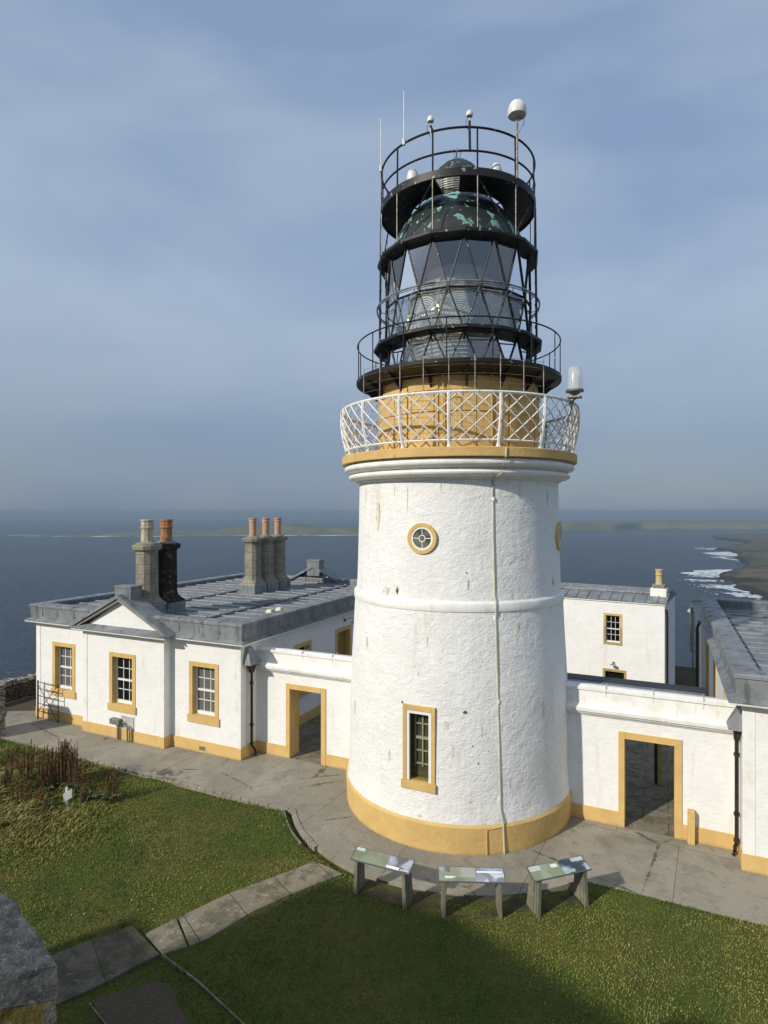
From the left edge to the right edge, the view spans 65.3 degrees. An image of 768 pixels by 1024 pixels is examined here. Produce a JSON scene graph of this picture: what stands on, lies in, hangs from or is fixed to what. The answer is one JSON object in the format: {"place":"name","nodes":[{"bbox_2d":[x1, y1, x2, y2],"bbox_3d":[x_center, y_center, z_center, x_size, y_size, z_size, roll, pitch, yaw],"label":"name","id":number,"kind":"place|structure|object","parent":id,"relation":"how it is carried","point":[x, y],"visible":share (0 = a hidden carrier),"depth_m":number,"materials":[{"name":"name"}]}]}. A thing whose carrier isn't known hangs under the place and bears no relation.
{"place":"outdoors","nodes":[
{"label":"outdoors","id":0,"kind":"place"},
{"bbox_2d":[6,695,35,714],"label":"gravel path","id":1,"kind":"structure","parent":0,"point":[27,704],"depth_m":23.56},
{"bbox_2d":[0,672,35,702],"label":"stone wall","id":2,"kind":"structure","parent":1,"relation":"on","point":[19,687],"depth_m":24.35,"materials":[{"name":"grey stone"}]},
{"bbox_2d":[0,894,58,1023],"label":"stone parapet","id":3,"kind":"structure","parent":0,"point":[29,987],"depth_m":3.00,"materials":[{"name":"grey stone"}]},
{"bbox_2d":[92,982,188,1023],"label":"gravel path","id":4,"kind":"structure","parent":0,"point":[152,1003],"depth_m":9.16,"materials":[{"name":"grey gravel"}]},
{"bbox_2d":[146,918,186,954],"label":"side path","id":5,"kind":"structure","parent":0,"point":[167,938],"depth_m":10.61,"materials":[{"name":"grey concrete"}]},
{"bbox_2d":[67,523,358,535],"bbox_3d":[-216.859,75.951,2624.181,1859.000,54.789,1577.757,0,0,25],"label":"island","id":6,"kind":"structure","parent":0,"point":[293,529],"depth_m":2360.14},
{"bbox_2d":[179,861,341,945],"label":"side path","id":7,"kind":"structure","parent":0,"point":[207,921],"depth_m":11.67,"materials":[{"name":"grey concrete"}]},
{"bbox_2d":[6,666,695,703],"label":"hillside","id":8,"kind":"structure","parent":0,"point":[685,676],"depth_m":45.02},
{"bbox_2d":[561,569,676,683],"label":"outbuilding","id":9,"kind":"structure","parent":8,"relation":"on","point":[629,631],"depth_m":39.36,"materials":[{"name":"paint"}]},
{"bbox_2d":[603,613,621,645],"bbox_3d":[15.059,7.673,39.366,1.183,2.066,0.297,0,0,32],"label":"window","id":10,"kind":"structure","parent":9,"relation":"in","point":[612,622],"depth_m":39.40,"materials":[{"name":"paint"}]},
{"bbox_2d":[0,736,767,1023],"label":"lawn","id":11,"kind":"structure","parent":0,"point":[470,909],"depth_m":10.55,"materials":[{"name":"green plant"}]},
{"bbox_2d":[0,760,13,795],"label":"dock plant","id":12,"kind":"object","parent":11,"relation":"on","point":[5,782],"visible":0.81,"depth_m":15.69,"materials":[{"name":"brown plant"}]},
{"bbox_2d":[0,746,20,772],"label":"dock plant","id":13,"kind":"object","parent":11,"relation":"on","point":[12,756],"visible":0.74,"depth_m":17.22,"materials":[{"name":"brown plant"}]},
{"bbox_2d":[9,774,31,806],"bbox_3d":[-9.280,7.146,15.291,0.530,0.911,0.547,0,0,-34],"label":"dock plant","id":14,"kind":"object","parent":11,"relation":"on","point":[22,791],"visible":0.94,"depth_m":15.22,"materials":[{"name":"brown plant"}]},
{"bbox_2d":[12,755,32,787],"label":"dock plant","id":15,"kind":"object","parent":11,"relation":"on","point":[22,769],"visible":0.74,"depth_m":16.30,"materials":[{"name":"brown plant"}]},
{"bbox_2d":[24,738,37,776],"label":"dock plant","id":16,"kind":"object","parent":11,"relation":"on","point":[32,755],"visible":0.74,"depth_m":16.85,"materials":[{"name":"brown plant"}]},
{"bbox_2d":[29,760,53,791],"bbox_3d":[-9.175,7.149,16.165,0.602,0.905,0.572,0,0,-12],"label":"dock plant","id":17,"kind":"object","parent":11,"relation":"on","point":[43,777],"visible":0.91,"depth_m":16.14,"materials":[{"name":"brown plant"}]},
{"bbox_2d":[33,785,54,812],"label":"dock plant","id":18,"kind":"object","parent":11,"relation":"on","point":[45,803],"visible":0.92,"depth_m":15.03,"materials":[{"name":"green plant"}]},
{"bbox_2d":[38,743,58,785],"bbox_3d":[-9.281,6.974,16.476,0.625,1.254,0.572,0,0,-12],"label":"dock plant","id":19,"kind":"object","parent":11,"relation":"on","point":[46,755],"visible":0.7,"depth_m":16.50,"materials":[{"name":"brown plant"}]},
{"bbox_2d":[48,741,71,788],"bbox_3d":[-8.908,6.950,16.489,0.614,1.302,0.711,0,0,25],"label":"dock plant","id":20,"kind":"object","parent":11,"relation":"on","point":[56,782],"visible":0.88,"depth_m":16.41,"materials":[{"name":"brown plant"}]},
{"bbox_2d":[63,787,71,806],"bbox_3d":[-8.061,7.320,15.295,0.221,0.560,0.085,0,0,0],"label":"plant label","id":21,"kind":"object","parent":11,"relation":"on","point":[67,794],"visible":0.82,"depth_m":15.25,"materials":[{"name":"white plastic"}]},
{"bbox_2d":[57,738,78,782],"bbox_3d":[-8.852,6.944,16.745,0.586,1.314,0.579,0,0,41],"label":"dock plant","id":22,"kind":"object","parent":11,"relation":"on","point":[68,744],"visible":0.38,"depth_m":16.79,"materials":[{"name":"brown plant"}]},
{"bbox_2d":[60,742,80,787],"bbox_3d":[-8.531,6.965,16.346,0.543,1.271,0.526,0,0,44],"label":"dock plant","id":23,"kind":"object","parent":11,"relation":"on","point":[73,758],"visible":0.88,"depth_m":16.36,"materials":[{"name":"brown plant"}]},
{"bbox_2d":[68,763,87,797],"bbox_3d":[-8.167,7.168,16.072,0.610,0.866,0.634,0,0,25],"label":"dock plant","id":24,"kind":"object","parent":11,"relation":"on","point":[77,772],"visible":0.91,"depth_m":16.11,"materials":[{"name":"brown plant"}]},
{"bbox_2d":[78,776,98,802],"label":"dock plant","id":25,"kind":"object","parent":11,"relation":"on","point":[87,794],"visible":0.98,"depth_m":15.66,"materials":[{"name":"green plant"}]},
{"bbox_2d":[89,1003,106,1023],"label":"edging","id":26,"kind":"object","parent":11,"relation":"on","point":[96,1013],"visible":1,"depth_m":9.01,"materials":[{"name":"grey concrete"}]},
{"bbox_2d":[51,925,158,1005],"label":"step path","id":27,"kind":"structure","parent":11,"relation":"on","point":[86,967],"depth_m":10.06,"materials":[{"name":"grey concrete"}]},
{"bbox_2d":[99,763,122,803],"bbox_3d":[-7.139,7.134,15.691,0.641,0.935,0.522,0,0,-41],"label":"dock plant","id":28,"kind":"object","parent":11,"relation":"on","point":[114,793],"visible":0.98,"depth_m":15.67,"materials":[{"name":"brown plant"}]},
{"bbox_2d":[0,736,317,851],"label":"kerb","id":29,"kind":"structure","parent":11,"relation":"on","point":[308,840],"depth_m":16.32,"materials":[{"name":"concrete"}]},
{"bbox_2d":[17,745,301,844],"bbox_3d":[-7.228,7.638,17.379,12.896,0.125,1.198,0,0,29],"label":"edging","id":30,"kind":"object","parent":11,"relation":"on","point":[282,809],"visible":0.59,"depth_m":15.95,"materials":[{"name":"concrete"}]},
{"bbox_2d":[161,953,244,1023],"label":"edging","id":31,"kind":"object","parent":11,"relation":"on","point":[190,976],"visible":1,"depth_m":9.60,"materials":[{"name":"grey concrete"}]},
{"bbox_2d":[437,866,505,918],"bbox_3d":[1.649,7.192,11.344,1.260,0.816,0.410,0,0,3],"label":"information panel","id":32,"kind":"object","parent":11,"relation":"on","point":[463,874],"visible":1,"depth_m":11.25,"materials":[{"name":"grey"}]},
{"bbox_2d":[358,878,588,918],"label":"worn turf","id":33,"kind":"structure","parent":11,"relation":"on","point":[390,894],"depth_m":11.69,"materials":[{"name":"plant"}]},
{"bbox_2d":[350,846,414,909],"bbox_3d":[-0.016,7.192,11.813,1.265,0.816,0.430,0,0,25],"label":"information panel","id":34,"kind":"object","parent":33,"relation":"on","point":[361,857],"visible":1,"depth_m":11.75,"materials":[{"name":"weathered wood"},{"name":"printed plastic panel"}]},
{"bbox_2d":[525,855,591,917],"bbox_3d":[3.340,7.192,11.541,1.260,0.816,0.410,0,0,-18],"label":"information panel","id":35,"kind":"object","parent":33,"relation":"on","point":[578,867],"visible":1,"depth_m":11.48,"materials":[{"name":"grey"}]},
{"bbox_2d":[0,515,767,679],"bbox_3d":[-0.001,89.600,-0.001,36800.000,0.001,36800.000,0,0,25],"label":"sea","id":36,"kind":"structure","parent":0,"point":[43,558],"depth_m":1179.78,"materials":[{"name":"liquid"}]},
{"bbox_2d":[92,535,349,536],"bbox_3d":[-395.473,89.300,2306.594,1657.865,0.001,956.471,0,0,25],"label":"surf","id":37,"kind":"structure","parent":36,"relation":"on","point":[248,535],"depth_m":2276.63,"materials":[{"name":"liquid"}]},
{"bbox_2d":[682,573,719,577],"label":"surf","id":38,"kind":"structure","parent":36,"relation":"on","point":[702,575],"depth_m":838.86,"materials":[{"name":"liquid"}]},
{"bbox_2d":[684,579,723,581],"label":"surf","id":39,"kind":"structure","parent":36,"relation":"on","point":[703,580],"depth_m":780.18,"materials":[{"name":"liquid"}]},
{"bbox_2d":[690,584,736,589],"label":"surf","id":40,"kind":"structure","parent":36,"relation":"on","point":[725,586],"depth_m":714.71,"materials":[{"name":"liquid"}]},
{"bbox_2d":[681,552,749,612],"bbox_3d":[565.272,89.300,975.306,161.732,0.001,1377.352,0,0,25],"label":"surf","id":41,"kind":"structure","parent":36,"relation":"on","point":[716,572],"depth_m":899.16,"materials":[{"name":"liquid"}]},
{"bbox_2d":[705,591,762,599],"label":"surf","id":42,"kind":"structure","parent":36,"relation":"on","point":[737,594],"depth_m":639.23,"materials":[{"name":"liquid"}]},
{"bbox_2d":[0,0,767,514],"label":"sky","id":43,"kind":"structure","parent":0,"point":[190,190],"materials":[{"name":"blue"}]},
{"bbox_2d":[4,711,767,926],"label":"paving","id":44,"kind":"structure","parent":0,"point":[709,878],"depth_m":13.69,"materials":[{"name":"concrete"}]},
{"bbox_2d":[0,684,5,735],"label":"stone pier","id":45,"kind":"structure","parent":44,"relation":"on","point":[2,706],"depth_m":20.32,"materials":[{"name":"grey stone"}]},
{"bbox_2d":[37,680,58,722],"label":"metal gate","id":46,"kind":"structure","parent":44,"relation":"on","point":[38,695],"depth_m":21.84,"materials":[{"name":"black metal"}]},
{"bbox_2d":[24,518,356,760],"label":"keepers house","id":47,"kind":"structure","parent":44,"relation":"on","point":[157,655],"depth_m":20.49,"materials":[{"name":"paint"}]},
{"bbox_2d":[51,641,75,698],"bbox_3d":[-11.553,5.705,21.761,1.290,1.950,0.272,0,0,25],"label":"window","id":48,"kind":"structure","parent":47,"relation":"in","point":[63,654],"depth_m":21.87,"materials":[{"name":"paint"}]},
{"bbox_2d":[107,651,136,714],"bbox_3d":[-8.711,5.700,20.105,1.300,1.960,0.272,0,0,25],"label":"window","id":49,"kind":"structure","parent":47,"relation":"in","point":[122,666],"depth_m":20.21,"materials":[{"name":"paint"}]},
{"bbox_2d":[187,661,219,726],"bbox_3d":[-5.662,5.725,19.014,1.290,1.930,0.272,0,0,25],"label":"window","id":50,"kind":"structure","parent":47,"relation":"in","point":[203,677],"depth_m":19.10,"materials":[{"name":"paint"}]},
{"bbox_2d":[294,640,311,698],"bbox_3d":[-2.984,5.640,21.524,0.272,1.920,1.210,0,0,25],"label":"window","id":51,"kind":"structure","parent":47,"relation":"in","point":[307,645],"depth_m":21.60,"materials":[{"name":"paint"}]},
{"bbox_2d":[340,120,579,854],"bbox_3d":[1.974,-1.120,16.238,6.324,17.480,6.324,0,0,25],"label":"lighthouse","id":52,"kind":"object","parent":44,"relation":"on","point":[458,726],"visible":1,"depth_m":14.01,"materials":[{"name":"paint"}]},
{"bbox_2d":[379,118,381,171],"bbox_3d":[-0.082,-9.725,15.877,0.074,1.410,0.074,0,0,-42],"label":"whip antenna","id":53,"kind":"object","parent":52,"relation":"attached to","point":[380,167],"visible":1,"depth_m":15.87,"materials":[{"name":"white plastic"}]},
{"bbox_2d":[402,91,404,145],"bbox_3d":[0.491,-9.705,14.762,0.074,1.330,0.074,0,0,2],"label":"whip antenna","id":54,"kind":"object","parent":52,"relation":"attached to","point":[403,141],"visible":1,"depth_m":14.76,"materials":[{"name":"white plastic"}]},
{"bbox_2d":[407,169,417,178],"bbox_3d":[0.715,-8.295,14.921,0.290,0.470,0.290,0,0,-17],"label":"domed housing","id":55,"kind":"object","parent":52,"relation":"on","point":[412,173],"visible":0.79,"depth_m":14.80,"materials":[{"name":"white plastic"}]},
{"bbox_2d":[401,703,436,793],"bbox_3d":[0.845,5.350,13.722,0.844,1.900,0.395,0,0,25],"label":"window","id":56,"kind":"structure","parent":52,"relation":"in","point":[419,722],"depth_m":13.71,"materials":[{"name":"paint"}]},
{"bbox_2d":[427,115,433,136],"bbox_3d":[1.115,-9.246,14.360,0.168,0.499,0.168,0,0,-20],"label":"gps antenna","id":57,"kind":"object","parent":52,"relation":"attached to","point":[430,119],"visible":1,"depth_m":14.33,"materials":[{"name":"white plastic"}]},
{"bbox_2d":[466,110,472,128],"bbox_3d":[2.023,-9.256,14.171,0.168,0.499,0.168,0,0,-20],"label":"gps antenna","id":58,"kind":"object","parent":52,"relation":"attached to","point":[469,114],"visible":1,"depth_m":14.13,"materials":[{"name":"white plastic"}]},
{"bbox_2d":[491,163,501,170],"bbox_3d":[2.720,-8.265,14.569,0.290,0.410,0.290,0,0,-17],"label":"domed housing","id":59,"kind":"object","parent":52,"relation":"on","point":[496,166],"visible":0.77,"depth_m":14.45,"materials":[{"name":"white plastic"}]},
{"bbox_2d":[508,99,526,178],"bbox_3d":[3.231,-9.037,14.546,0.450,1.875,0.450,0,0,25],"label":"radome antenna","id":60,"kind":"object","parent":52,"relation":"attached to","point":[517,110],"visible":1,"depth_m":14.46,"materials":[{"name":"white plastic"}]},
{"bbox_2d":[562,371,583,415],"bbox_3d":[4.530,-2.869,14.242,0.432,1.142,0.435,0,0,-7],"label":"marker lamp","id":61,"kind":"object","parent":52,"relation":"attached to","point":[574,391],"visible":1,"depth_m":14.19,"materials":[{"name":"white"}]},
{"bbox_2d":[687,808,694,845],"bbox_3d":[7.041,7.215,13.732,0.150,0.770,0.150,0,0,25],"label":"corner post","id":62,"kind":"object","parent":44,"relation":"on","point":[690,826],"visible":1,"depth_m":13.68,"materials":[{"name":"paint"}]},
{"bbox_2d":[697,597,767,875],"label":"keepers house","id":63,"kind":"structure","parent":44,"relation":"on","point":[736,632],"depth_m":13.05,"materials":[{"name":"paint"}]},
{"bbox_2d":[713,659,716,697],"bbox_3d":[10.888,5.700,19.524,0.272,1.900,1.190,0,0,25],"label":"window","id":64,"kind":"structure","parent":63,"relation":"in","point":[714,666],"depth_m":19.92,"materials":[{"name":"paint"}]},
{"bbox_2d":[291,714,673,836],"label":"courtyard paving","id":65,"kind":"structure","parent":0,"point":[649,805],"depth_m":16.96,"materials":[{"name":"grey concrete"}]},
{"bbox_2d":[255,646,351,769],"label":"link wall","id":66,"kind":"structure","parent":65,"relation":"on","point":[285,676],"depth_m":18.38,"materials":[{"name":"paint"}]},
{"bbox_2d":[566,673,735,849],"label":"link wall","id":67,"kind":"structure","parent":65,"relation":"on","point":[607,717],"depth_m":14.23,"materials":[{"name":"paint"}]},
{"bbox_2d":[692,605,705,688],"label":"wing","id":68,"kind":"structure","parent":65,"relation":"on","point":[700,658],"depth_m":24.62,"materials":[{"name":"white paint"}]},
{"bbox_2d":[690,600,700,669],"bbox_3d":[14.576,5.670,27.737,0.690,3.060,1.175,0,0,25],"label":"pipe frame","id":69,"kind":"object","parent":68,"relation":"attached to","point":[691,630],"visible":0.88,"depth_m":27.50,"materials":[{"name":"grey metal"}]},
{"bbox_2d":[654,743,661,784],"bbox_3d":[7.648,6.425,16.731,0.185,2.350,0.100,0,0,25],"label":"black pipe","id":70,"kind":"object","parent":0,"point":[656,763],"visible":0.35,"depth_m":16.71,"materials":[{"name":"metal"}]},
{"bbox_2d":[561,520,767,530],"bbox_3d":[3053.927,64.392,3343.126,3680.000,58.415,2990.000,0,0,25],"label":"shore","id":71,"kind":"structure","parent":0,"point":[661,524],"depth_m":3160.64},
{"bbox_2d":[712,533,767,600],"bbox_3d":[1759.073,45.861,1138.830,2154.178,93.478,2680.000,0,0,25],"label":"coast","id":72,"kind":"structure","parent":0,"point":[751,575],"depth_m":991.87}
]}

